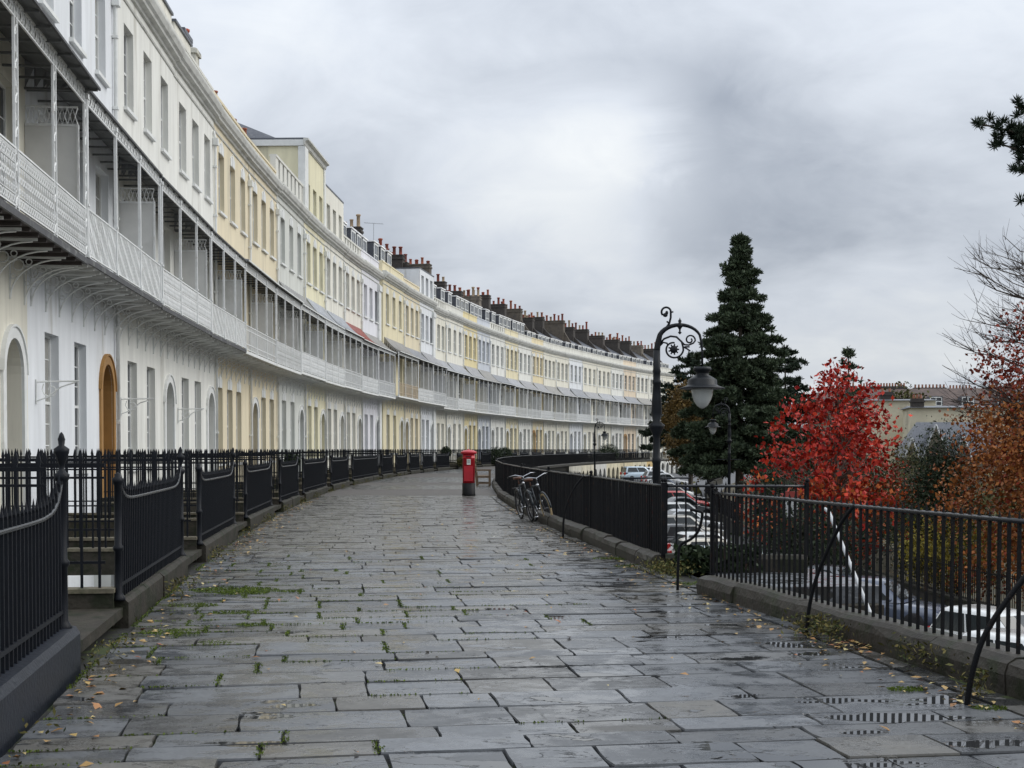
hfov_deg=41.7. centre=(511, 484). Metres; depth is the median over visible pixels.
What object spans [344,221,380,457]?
terraced house
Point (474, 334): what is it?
window
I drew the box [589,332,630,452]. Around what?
terraced house
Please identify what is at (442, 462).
area railing
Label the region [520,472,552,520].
bicycle
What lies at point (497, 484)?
edge railing
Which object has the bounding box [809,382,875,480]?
house
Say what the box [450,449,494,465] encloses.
entrance bridge
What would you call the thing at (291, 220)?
window
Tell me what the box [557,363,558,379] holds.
window
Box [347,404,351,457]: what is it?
window
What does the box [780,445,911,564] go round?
laurel bush
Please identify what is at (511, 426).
window
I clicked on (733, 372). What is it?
conifer
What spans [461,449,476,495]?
pillar box
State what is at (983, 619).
parked car
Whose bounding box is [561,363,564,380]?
window
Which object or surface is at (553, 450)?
entrance bridge
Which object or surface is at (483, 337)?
window
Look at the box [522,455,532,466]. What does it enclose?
edge railing
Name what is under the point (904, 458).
brown shrub
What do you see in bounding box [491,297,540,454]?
terraced house
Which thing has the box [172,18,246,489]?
terraced house
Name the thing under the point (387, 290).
window
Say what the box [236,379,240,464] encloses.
window
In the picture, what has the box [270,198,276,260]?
window
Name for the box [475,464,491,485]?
park bench
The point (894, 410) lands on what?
cottage
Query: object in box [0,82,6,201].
window
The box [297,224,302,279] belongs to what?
window
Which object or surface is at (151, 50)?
terraced house
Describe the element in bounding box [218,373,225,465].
window
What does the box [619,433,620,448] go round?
window
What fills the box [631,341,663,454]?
terraced house
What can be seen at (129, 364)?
window
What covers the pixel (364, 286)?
window
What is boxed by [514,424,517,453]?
window
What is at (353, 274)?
window
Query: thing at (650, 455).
edge railing
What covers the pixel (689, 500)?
parked car
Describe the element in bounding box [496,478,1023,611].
ground
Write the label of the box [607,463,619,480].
vault front
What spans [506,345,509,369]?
window
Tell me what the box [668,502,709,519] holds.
parked car
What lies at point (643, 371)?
terraced house
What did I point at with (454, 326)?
window
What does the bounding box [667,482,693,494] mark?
parked car
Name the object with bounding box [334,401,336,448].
window
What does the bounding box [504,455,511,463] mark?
edge railing
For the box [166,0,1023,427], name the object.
sky
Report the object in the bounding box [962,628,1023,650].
parked car
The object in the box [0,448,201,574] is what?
entrance bridge
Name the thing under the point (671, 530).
parked car
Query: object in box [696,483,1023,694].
edge railing
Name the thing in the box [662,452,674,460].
edge railing
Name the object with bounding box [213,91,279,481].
terraced house
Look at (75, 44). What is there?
window
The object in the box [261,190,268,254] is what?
window
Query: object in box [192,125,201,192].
window
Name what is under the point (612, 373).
window
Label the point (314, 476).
area railing
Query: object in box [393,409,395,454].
window
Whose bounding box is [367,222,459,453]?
terraced house
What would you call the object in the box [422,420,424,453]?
window
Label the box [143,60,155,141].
window
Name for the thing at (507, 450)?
terrace shrub
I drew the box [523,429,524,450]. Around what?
window
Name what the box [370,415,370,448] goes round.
window
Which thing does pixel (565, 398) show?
window
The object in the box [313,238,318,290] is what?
window
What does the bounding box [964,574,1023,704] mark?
railing stay
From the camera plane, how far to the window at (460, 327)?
130.59 m
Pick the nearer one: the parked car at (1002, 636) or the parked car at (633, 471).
the parked car at (1002, 636)
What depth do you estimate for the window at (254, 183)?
58.96 m
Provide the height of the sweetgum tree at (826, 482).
9.604 m
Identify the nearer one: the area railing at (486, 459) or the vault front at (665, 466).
the area railing at (486, 459)
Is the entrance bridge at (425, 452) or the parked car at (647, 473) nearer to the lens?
the entrance bridge at (425, 452)
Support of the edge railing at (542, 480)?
on the pavement
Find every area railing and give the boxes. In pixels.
[0,432,80,757]
[110,447,187,628]
[192,448,237,562]
[239,458,274,530]
[275,456,300,511]
[301,455,327,501]
[330,453,349,490]
[351,453,378,484]
[381,453,393,478]
[395,453,407,475]
[409,452,419,473]
[422,452,433,472]
[436,452,449,470]
[456,452,462,468]
[481,451,490,466]
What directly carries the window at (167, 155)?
in the terraced house at (151, 50)
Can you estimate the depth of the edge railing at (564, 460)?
126.37 m
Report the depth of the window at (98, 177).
33.49 m
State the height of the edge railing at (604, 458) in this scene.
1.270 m
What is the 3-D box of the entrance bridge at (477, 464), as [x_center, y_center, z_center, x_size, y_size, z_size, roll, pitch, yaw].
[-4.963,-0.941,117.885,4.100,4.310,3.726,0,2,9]
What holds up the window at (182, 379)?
in the terraced house at (198, 109)
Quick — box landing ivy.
[673,543,762,573]
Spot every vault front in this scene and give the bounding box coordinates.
[569,466,580,473]
[581,465,593,474]
[596,464,606,476]
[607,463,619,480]
[620,462,632,471]
[633,462,646,466]
[660,461,673,473]
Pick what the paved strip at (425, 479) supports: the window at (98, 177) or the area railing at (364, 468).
the area railing at (364, 468)
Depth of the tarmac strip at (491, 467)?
116.24 m
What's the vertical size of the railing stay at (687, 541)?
0.957 m
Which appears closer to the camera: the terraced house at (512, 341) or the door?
the door
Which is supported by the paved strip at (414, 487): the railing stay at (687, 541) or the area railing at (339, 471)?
the area railing at (339, 471)
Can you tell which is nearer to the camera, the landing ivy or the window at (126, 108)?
the landing ivy
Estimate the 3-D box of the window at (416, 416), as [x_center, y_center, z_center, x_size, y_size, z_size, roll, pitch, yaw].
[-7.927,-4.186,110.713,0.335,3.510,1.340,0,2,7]
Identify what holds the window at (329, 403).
in the terraced house at (337, 248)
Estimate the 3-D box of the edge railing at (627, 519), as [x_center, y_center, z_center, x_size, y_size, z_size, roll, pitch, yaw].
[1.686,0.473,20.719,0.358,1.270,6.089,0,2,-6]
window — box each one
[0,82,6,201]
[38,0,59,23]
[45,335,55,475]
[69,0,86,58]
[74,344,90,473]
[95,0,110,87]
[96,171,101,265]
[124,32,137,121]
[128,363,139,470]
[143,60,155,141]
[147,368,159,468]
[161,84,171,160]
[163,230,164,305]
[179,108,189,180]
[182,379,192,467]
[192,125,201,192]
[195,382,203,466]
[204,140,213,204]
[218,141,226,218]
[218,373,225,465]
[227,376,231,465]
[230,154,237,228]
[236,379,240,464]
[240,166,247,237]
[252,180,259,247]
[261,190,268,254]
[261,387,266,462]
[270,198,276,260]
[270,389,275,462]
[277,389,285,460]
[280,208,286,267]
[289,216,295,273]
[290,391,293,405]
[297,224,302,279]
[298,320,298,350]
[306,233,312,286]
[308,396,310,448]
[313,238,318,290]
[314,398,319,458]
[319,244,324,294]
[327,249,331,298]
[328,400,330,458]
[333,254,337,301]
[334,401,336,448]
[339,259,343,305]
[346,265,350,309]
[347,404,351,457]
[351,269,356,312]
[352,406,354,449]
[361,286,368,318]
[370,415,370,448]
[375,292,378,323]
[386,287,389,325]
[392,292,396,328]
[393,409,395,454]
[406,299,409,335]
[410,413,412,453]
[411,302,414,337]
[415,412,417,453]
[421,314,425,341]
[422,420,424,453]
[426,317,429,342]
[426,420,426,451]
[448,323,451,353]
[453,418,455,454]
[454,326,457,354]
[458,419,460,448]
[459,327,462,356]
[465,330,468,358]
[469,331,472,359]
[469,421,470,448]
[473,334,476,360]
[473,420,476,454]
[478,336,481,362]
[482,337,485,363]
[482,421,484,448]
[486,338,489,364]
[486,421,487,449]
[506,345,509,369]
[510,423,512,448]
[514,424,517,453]
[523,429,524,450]
[536,425,537,451]
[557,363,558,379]
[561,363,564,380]
[565,364,568,381]
[565,398,566,419]
[584,368,587,384]
[593,401,594,421]
[612,373,615,388]
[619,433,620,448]
[632,405,633,423]
[637,374,639,391]
[641,375,643,392]
[645,375,647,392]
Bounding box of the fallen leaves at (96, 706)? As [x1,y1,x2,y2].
[2,498,1023,765]
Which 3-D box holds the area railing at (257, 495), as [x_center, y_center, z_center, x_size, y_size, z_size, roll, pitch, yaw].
[-5.607,0.127,29.636,0.248,1.495,5.865,0,2,-5]
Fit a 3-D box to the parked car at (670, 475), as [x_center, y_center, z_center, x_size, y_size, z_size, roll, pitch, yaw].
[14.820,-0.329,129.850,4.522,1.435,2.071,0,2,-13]
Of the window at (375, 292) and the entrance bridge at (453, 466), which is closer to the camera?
the window at (375, 292)
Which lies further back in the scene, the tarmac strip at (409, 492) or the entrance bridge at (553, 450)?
the entrance bridge at (553, 450)
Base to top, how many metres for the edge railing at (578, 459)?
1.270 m
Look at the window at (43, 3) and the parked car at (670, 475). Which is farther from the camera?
the parked car at (670, 475)
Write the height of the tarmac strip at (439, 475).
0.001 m
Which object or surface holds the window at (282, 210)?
in the terraced house at (295, 213)
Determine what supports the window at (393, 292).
in the terraced house at (395, 288)
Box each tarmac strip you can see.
[320,489,496,495]
[357,482,491,484]
[395,473,494,476]
[477,466,494,468]
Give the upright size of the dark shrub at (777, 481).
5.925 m
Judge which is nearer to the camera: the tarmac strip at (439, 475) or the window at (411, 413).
the tarmac strip at (439, 475)
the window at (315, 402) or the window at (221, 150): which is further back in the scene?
the window at (315, 402)
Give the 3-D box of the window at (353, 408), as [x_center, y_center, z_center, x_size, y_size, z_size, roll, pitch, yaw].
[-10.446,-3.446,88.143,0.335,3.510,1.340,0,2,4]
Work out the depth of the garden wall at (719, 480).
139.23 m
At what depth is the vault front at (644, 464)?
170.79 m
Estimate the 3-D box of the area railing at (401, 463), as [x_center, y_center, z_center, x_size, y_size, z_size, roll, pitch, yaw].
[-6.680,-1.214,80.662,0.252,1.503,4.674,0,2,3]
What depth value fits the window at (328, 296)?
80.14 m
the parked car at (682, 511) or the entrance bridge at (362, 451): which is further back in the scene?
the parked car at (682, 511)
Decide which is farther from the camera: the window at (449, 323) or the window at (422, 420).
the window at (449, 323)
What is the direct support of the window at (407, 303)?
in the terraced house at (413, 296)
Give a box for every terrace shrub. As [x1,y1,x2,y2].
[283,454,300,462]
[440,446,451,456]
[457,455,475,468]
[486,447,504,463]
[499,447,512,455]
[598,444,619,460]
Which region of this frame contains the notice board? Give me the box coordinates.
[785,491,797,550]
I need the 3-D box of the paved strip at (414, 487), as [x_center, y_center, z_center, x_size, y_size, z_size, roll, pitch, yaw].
[-3.835,0.128,56.230,6.892,0.001,5.807,0,2,0]
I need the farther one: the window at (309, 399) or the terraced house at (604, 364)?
the terraced house at (604, 364)
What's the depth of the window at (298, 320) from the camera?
71.29 m
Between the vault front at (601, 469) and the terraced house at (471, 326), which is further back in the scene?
the vault front at (601, 469)
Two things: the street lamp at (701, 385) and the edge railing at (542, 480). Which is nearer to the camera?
the street lamp at (701, 385)
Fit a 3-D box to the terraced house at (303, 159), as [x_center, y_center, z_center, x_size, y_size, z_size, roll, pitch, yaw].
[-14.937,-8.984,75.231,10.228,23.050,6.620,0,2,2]
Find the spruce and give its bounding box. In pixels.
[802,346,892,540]
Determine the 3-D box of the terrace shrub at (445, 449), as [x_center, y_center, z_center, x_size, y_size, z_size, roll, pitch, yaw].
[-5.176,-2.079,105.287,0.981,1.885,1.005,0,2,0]
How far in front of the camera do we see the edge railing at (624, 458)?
162.97 m
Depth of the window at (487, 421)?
142.74 m
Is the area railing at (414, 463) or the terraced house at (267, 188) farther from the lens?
the area railing at (414, 463)
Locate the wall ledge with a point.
(698, 575)
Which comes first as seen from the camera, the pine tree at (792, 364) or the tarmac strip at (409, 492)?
the tarmac strip at (409, 492)
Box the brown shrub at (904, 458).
[858,436,947,567]
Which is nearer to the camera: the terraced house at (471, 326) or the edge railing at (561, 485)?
the edge railing at (561, 485)
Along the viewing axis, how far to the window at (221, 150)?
51.56 m
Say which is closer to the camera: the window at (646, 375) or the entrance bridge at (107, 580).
the entrance bridge at (107, 580)
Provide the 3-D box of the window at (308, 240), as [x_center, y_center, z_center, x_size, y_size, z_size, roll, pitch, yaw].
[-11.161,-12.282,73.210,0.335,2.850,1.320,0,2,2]
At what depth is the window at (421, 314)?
113.62 m
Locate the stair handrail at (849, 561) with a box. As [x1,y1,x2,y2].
[824,507,870,611]
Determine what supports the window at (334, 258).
in the terraced house at (337, 248)
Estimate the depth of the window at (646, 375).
214.88 m
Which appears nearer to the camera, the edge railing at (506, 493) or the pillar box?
the edge railing at (506, 493)
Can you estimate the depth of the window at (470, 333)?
134.99 m
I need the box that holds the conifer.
[666,231,824,522]
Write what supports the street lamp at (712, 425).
on the road
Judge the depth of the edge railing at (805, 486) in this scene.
17.60 m
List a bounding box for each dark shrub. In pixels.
[730,488,871,575]
[737,449,819,545]
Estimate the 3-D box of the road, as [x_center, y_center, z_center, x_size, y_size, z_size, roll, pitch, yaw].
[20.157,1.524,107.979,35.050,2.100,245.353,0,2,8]
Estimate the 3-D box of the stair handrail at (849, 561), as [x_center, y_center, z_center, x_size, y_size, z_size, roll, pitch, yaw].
[3.902,2.187,13.208,0.048,3.766,3.806,0,2,-12]
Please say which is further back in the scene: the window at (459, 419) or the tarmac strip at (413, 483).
the window at (459, 419)
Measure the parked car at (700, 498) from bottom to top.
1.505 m
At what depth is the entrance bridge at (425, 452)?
97.13 m
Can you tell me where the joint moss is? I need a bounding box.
[0,533,1006,767]
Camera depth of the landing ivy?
17.33 m
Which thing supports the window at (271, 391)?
in the terraced house at (267, 188)
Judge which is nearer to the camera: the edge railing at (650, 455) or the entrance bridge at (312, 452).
the entrance bridge at (312, 452)
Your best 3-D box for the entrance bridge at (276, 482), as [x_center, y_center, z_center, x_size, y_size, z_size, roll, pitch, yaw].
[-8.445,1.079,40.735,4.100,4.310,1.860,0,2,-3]
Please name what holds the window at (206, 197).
in the terraced house at (198, 109)
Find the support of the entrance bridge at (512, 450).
on the area floor
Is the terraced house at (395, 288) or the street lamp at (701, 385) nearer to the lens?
the street lamp at (701, 385)
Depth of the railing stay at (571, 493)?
24.20 m
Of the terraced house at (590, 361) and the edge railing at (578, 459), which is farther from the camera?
the terraced house at (590, 361)
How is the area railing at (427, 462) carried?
on the paved strip at (458, 471)
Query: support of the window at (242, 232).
in the terraced house at (236, 154)
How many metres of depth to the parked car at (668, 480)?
119.95 m
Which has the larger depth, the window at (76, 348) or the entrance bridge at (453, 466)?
the entrance bridge at (453, 466)
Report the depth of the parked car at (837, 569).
45.26 m
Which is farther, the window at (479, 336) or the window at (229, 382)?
the window at (479, 336)
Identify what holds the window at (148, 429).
in the terraced house at (151, 50)
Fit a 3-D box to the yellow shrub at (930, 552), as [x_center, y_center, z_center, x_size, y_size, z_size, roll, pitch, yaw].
[15.475,2.558,47.164,4.493,3.487,4.452,0,2,0]
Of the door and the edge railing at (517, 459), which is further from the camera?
the edge railing at (517, 459)
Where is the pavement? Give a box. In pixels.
[0,495,1023,767]
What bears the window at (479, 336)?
in the terraced house at (484, 331)
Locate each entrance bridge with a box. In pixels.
[0,448,122,651]
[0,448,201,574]
[11,449,246,586]
[102,449,280,512]
[166,449,303,500]
[218,449,331,490]
[260,449,352,484]
[301,449,381,477]
[324,449,396,475]
[355,449,410,473]
[372,449,422,472]
[380,449,436,470]
[412,449,456,468]
[431,449,481,466]
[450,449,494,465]
[479,449,518,461]
[538,449,563,453]
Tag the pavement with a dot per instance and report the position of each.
(748, 695)
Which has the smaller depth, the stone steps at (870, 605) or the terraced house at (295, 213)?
the stone steps at (870, 605)
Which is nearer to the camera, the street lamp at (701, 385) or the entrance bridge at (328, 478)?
the street lamp at (701, 385)
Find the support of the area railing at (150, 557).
on the pavement
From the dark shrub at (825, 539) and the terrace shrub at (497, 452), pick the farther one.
the terrace shrub at (497, 452)
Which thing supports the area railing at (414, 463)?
on the tarmac strip at (439, 475)
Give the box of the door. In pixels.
[464,466,472,480]
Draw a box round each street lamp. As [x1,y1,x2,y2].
[593,418,607,474]
[624,306,724,549]
[706,397,740,544]
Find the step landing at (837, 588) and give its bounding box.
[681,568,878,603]
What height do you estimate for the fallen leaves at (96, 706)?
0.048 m
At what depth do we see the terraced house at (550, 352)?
171.02 m
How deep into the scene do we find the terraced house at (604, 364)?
196.44 m
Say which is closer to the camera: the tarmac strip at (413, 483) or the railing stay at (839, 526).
the railing stay at (839, 526)
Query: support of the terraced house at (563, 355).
on the area floor
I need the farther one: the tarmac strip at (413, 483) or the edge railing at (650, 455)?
the edge railing at (650, 455)
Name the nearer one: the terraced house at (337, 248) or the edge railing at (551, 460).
the terraced house at (337, 248)
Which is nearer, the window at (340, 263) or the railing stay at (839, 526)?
the railing stay at (839, 526)
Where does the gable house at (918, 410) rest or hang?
on the ground
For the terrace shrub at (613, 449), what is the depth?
158.73 m
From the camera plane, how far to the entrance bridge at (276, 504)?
32.38 m
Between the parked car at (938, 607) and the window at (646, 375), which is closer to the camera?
the parked car at (938, 607)
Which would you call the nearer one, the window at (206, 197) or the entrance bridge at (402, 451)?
the window at (206, 197)
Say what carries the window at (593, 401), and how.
in the terraced house at (590, 361)
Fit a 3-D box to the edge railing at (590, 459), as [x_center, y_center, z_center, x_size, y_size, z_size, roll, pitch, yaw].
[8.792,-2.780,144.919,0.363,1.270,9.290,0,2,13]
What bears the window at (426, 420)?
in the terraced house at (422, 279)
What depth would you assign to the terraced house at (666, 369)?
225.59 m
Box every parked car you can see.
[620,466,647,480]
[640,470,679,479]
[641,473,687,484]
[648,479,688,490]
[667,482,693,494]
[667,523,704,545]
[667,531,731,552]
[667,537,726,552]
[668,487,704,500]
[668,491,709,506]
[668,496,709,513]
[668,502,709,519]
[668,509,722,528]
[668,514,723,535]
[808,564,851,574]
[836,574,946,625]
[928,604,1023,634]
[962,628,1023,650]
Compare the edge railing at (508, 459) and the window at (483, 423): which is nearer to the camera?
the edge railing at (508, 459)
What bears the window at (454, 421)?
in the terraced house at (456, 320)
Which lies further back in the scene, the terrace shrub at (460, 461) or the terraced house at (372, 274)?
the terrace shrub at (460, 461)
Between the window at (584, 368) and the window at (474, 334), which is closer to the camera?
the window at (474, 334)
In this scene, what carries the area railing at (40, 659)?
on the pavement
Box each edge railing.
[492,459,503,496]
[498,460,522,508]
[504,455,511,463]
[512,455,521,464]
[516,463,549,522]
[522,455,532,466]
[533,454,546,468]
[540,467,589,540]
[545,454,559,468]
[558,453,573,466]
[572,453,587,465]
[582,471,664,572]
[586,453,601,464]
[600,452,616,463]
[615,452,631,462]
[630,452,646,461]
[646,452,662,461]
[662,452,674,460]
[664,478,809,573]
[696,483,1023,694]
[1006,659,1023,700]
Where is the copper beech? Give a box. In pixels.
[916,214,1023,606]
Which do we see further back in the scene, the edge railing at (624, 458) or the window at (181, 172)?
the edge railing at (624, 458)
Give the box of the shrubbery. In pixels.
[680,463,1023,555]
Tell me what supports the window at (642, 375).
in the terraced house at (643, 371)
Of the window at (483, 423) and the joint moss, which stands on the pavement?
the joint moss
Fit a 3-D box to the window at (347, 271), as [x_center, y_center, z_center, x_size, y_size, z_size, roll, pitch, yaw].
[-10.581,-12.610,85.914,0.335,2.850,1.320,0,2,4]
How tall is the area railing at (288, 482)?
1.493 m
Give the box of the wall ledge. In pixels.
[544,460,709,577]
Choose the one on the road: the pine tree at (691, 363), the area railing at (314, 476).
the pine tree at (691, 363)
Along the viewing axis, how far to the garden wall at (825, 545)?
59.14 m
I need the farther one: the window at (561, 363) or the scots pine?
the window at (561, 363)
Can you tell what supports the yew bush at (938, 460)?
on the ground
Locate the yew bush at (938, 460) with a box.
[871,415,1007,593]
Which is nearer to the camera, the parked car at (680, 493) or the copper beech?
the copper beech
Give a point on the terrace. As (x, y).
(934, 393)
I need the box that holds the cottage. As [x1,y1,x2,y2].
[863,388,937,494]
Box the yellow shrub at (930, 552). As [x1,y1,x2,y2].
[885,507,1015,598]
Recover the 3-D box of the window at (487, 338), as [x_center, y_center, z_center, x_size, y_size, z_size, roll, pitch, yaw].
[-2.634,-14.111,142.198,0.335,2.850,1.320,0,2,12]
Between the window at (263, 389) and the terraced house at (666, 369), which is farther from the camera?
the terraced house at (666, 369)
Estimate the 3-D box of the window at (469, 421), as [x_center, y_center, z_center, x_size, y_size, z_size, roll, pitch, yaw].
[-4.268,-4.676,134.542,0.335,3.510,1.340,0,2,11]
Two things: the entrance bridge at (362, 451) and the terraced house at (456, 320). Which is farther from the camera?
the terraced house at (456, 320)
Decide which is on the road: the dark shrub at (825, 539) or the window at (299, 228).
the dark shrub at (825, 539)
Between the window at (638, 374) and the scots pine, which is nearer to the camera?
the scots pine
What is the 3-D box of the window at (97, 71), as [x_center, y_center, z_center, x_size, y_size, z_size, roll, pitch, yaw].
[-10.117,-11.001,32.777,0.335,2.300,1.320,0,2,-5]
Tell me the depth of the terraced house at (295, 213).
68.75 m
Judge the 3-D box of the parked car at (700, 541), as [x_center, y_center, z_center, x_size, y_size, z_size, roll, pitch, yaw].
[8.969,3.111,59.312,3.972,1.465,2.011,0,2,-15]
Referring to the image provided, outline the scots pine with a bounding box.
[971,93,1023,206]
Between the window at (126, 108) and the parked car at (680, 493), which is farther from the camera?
the parked car at (680, 493)
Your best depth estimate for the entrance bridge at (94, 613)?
12.06 m
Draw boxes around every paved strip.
[343,485,492,488]
[371,477,494,481]
[426,469,494,472]
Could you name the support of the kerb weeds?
on the pavement
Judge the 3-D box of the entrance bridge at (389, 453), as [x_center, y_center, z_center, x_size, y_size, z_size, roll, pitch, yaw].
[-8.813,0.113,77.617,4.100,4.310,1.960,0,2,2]
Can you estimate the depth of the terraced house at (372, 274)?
94.85 m
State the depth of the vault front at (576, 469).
130.63 m
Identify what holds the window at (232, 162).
in the terraced house at (236, 154)
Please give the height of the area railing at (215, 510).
1.680 m
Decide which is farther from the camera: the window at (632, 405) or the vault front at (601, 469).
the window at (632, 405)
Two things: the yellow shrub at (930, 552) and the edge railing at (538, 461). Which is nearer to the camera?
the yellow shrub at (930, 552)
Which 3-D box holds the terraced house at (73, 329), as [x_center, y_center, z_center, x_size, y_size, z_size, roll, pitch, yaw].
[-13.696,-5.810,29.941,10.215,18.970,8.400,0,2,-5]
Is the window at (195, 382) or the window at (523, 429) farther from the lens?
the window at (523, 429)
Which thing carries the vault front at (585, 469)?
attached to the retaining wall at (566, 469)
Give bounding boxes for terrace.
[823,383,1023,491]
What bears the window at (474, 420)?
in the terraced house at (471, 326)
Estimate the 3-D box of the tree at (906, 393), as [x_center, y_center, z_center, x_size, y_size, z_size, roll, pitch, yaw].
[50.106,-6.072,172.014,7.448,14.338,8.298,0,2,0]
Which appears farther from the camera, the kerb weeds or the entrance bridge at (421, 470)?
the entrance bridge at (421, 470)
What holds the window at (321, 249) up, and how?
in the terraced house at (303, 159)
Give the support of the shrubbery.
on the ground
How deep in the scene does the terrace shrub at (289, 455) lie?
45.37 m
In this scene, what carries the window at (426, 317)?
in the terraced house at (422, 279)
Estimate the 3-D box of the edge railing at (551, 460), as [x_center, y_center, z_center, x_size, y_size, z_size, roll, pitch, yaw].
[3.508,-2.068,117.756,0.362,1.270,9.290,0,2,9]
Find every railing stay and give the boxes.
[562,475,584,537]
[676,508,703,589]
[805,504,855,635]
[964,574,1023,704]
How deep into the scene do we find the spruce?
73.71 m
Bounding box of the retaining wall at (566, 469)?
[550,461,744,479]
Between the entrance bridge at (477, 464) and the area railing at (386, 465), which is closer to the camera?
the area railing at (386, 465)
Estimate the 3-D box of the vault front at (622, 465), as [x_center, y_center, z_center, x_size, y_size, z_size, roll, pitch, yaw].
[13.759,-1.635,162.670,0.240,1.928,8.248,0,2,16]
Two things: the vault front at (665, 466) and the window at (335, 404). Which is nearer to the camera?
the window at (335, 404)
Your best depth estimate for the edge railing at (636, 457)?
171.65 m
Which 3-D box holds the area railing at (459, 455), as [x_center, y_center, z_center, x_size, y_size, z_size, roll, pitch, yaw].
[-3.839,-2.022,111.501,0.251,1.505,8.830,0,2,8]
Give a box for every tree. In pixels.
[638,350,707,490]
[660,378,711,491]
[734,357,931,564]
[748,344,829,492]
[884,381,930,398]
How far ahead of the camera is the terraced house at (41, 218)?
24.77 m
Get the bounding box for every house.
[0,0,100,509]
[25,0,162,586]
[113,0,213,484]
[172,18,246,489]
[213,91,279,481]
[214,90,303,476]
[235,119,326,470]
[238,123,344,458]
[325,184,363,467]
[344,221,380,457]
[346,214,419,462]
[346,226,396,454]
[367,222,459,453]
[378,238,435,453]
[388,246,447,464]
[409,257,475,461]
[434,274,488,461]
[447,287,515,456]
[448,284,501,452]
[458,287,527,454]
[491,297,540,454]
[501,300,552,451]
[523,312,564,453]
[524,310,577,453]
[543,314,590,452]
[565,320,604,452]
[571,322,618,451]
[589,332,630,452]
[605,333,642,452]
[608,335,652,454]
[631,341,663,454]
[638,342,675,458]
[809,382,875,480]
[895,422,1000,542]
[900,394,1010,531]
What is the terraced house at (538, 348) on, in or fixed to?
on the area floor
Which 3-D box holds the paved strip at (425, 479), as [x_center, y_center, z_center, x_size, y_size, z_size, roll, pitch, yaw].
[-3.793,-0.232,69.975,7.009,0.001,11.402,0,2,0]
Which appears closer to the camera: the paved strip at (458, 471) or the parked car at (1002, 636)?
the parked car at (1002, 636)
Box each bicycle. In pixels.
[507,472,534,521]
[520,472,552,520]
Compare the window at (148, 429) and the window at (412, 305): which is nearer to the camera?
the window at (148, 429)
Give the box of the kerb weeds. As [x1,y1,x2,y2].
[9,473,998,765]
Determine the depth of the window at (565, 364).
178.23 m
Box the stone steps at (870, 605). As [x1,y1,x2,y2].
[842,603,883,615]
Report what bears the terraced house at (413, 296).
on the area floor
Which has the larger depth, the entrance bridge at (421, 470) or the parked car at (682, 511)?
the entrance bridge at (421, 470)
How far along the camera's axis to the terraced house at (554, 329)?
183.57 m
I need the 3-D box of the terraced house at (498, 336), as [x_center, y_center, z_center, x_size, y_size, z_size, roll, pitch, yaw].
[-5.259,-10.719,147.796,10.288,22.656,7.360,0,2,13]
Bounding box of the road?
[611,472,780,553]
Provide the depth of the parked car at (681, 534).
62.51 m
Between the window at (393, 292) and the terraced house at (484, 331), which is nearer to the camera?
the window at (393, 292)
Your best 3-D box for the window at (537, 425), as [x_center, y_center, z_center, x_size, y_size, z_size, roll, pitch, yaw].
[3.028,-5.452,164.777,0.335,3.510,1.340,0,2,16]
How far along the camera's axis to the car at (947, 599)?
41.95 m
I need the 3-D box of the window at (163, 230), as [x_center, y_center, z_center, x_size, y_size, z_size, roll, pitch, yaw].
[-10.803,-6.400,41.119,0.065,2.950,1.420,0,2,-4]
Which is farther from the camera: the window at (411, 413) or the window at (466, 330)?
the window at (466, 330)
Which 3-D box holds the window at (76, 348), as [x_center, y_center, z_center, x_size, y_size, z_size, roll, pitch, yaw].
[-9.908,-1.722,30.634,0.335,2.960,1.340,0,2,-5]
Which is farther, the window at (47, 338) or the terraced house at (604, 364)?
the terraced house at (604, 364)
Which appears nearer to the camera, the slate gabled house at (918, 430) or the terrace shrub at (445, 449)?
the terrace shrub at (445, 449)
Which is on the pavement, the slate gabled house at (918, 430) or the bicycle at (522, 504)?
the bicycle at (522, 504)

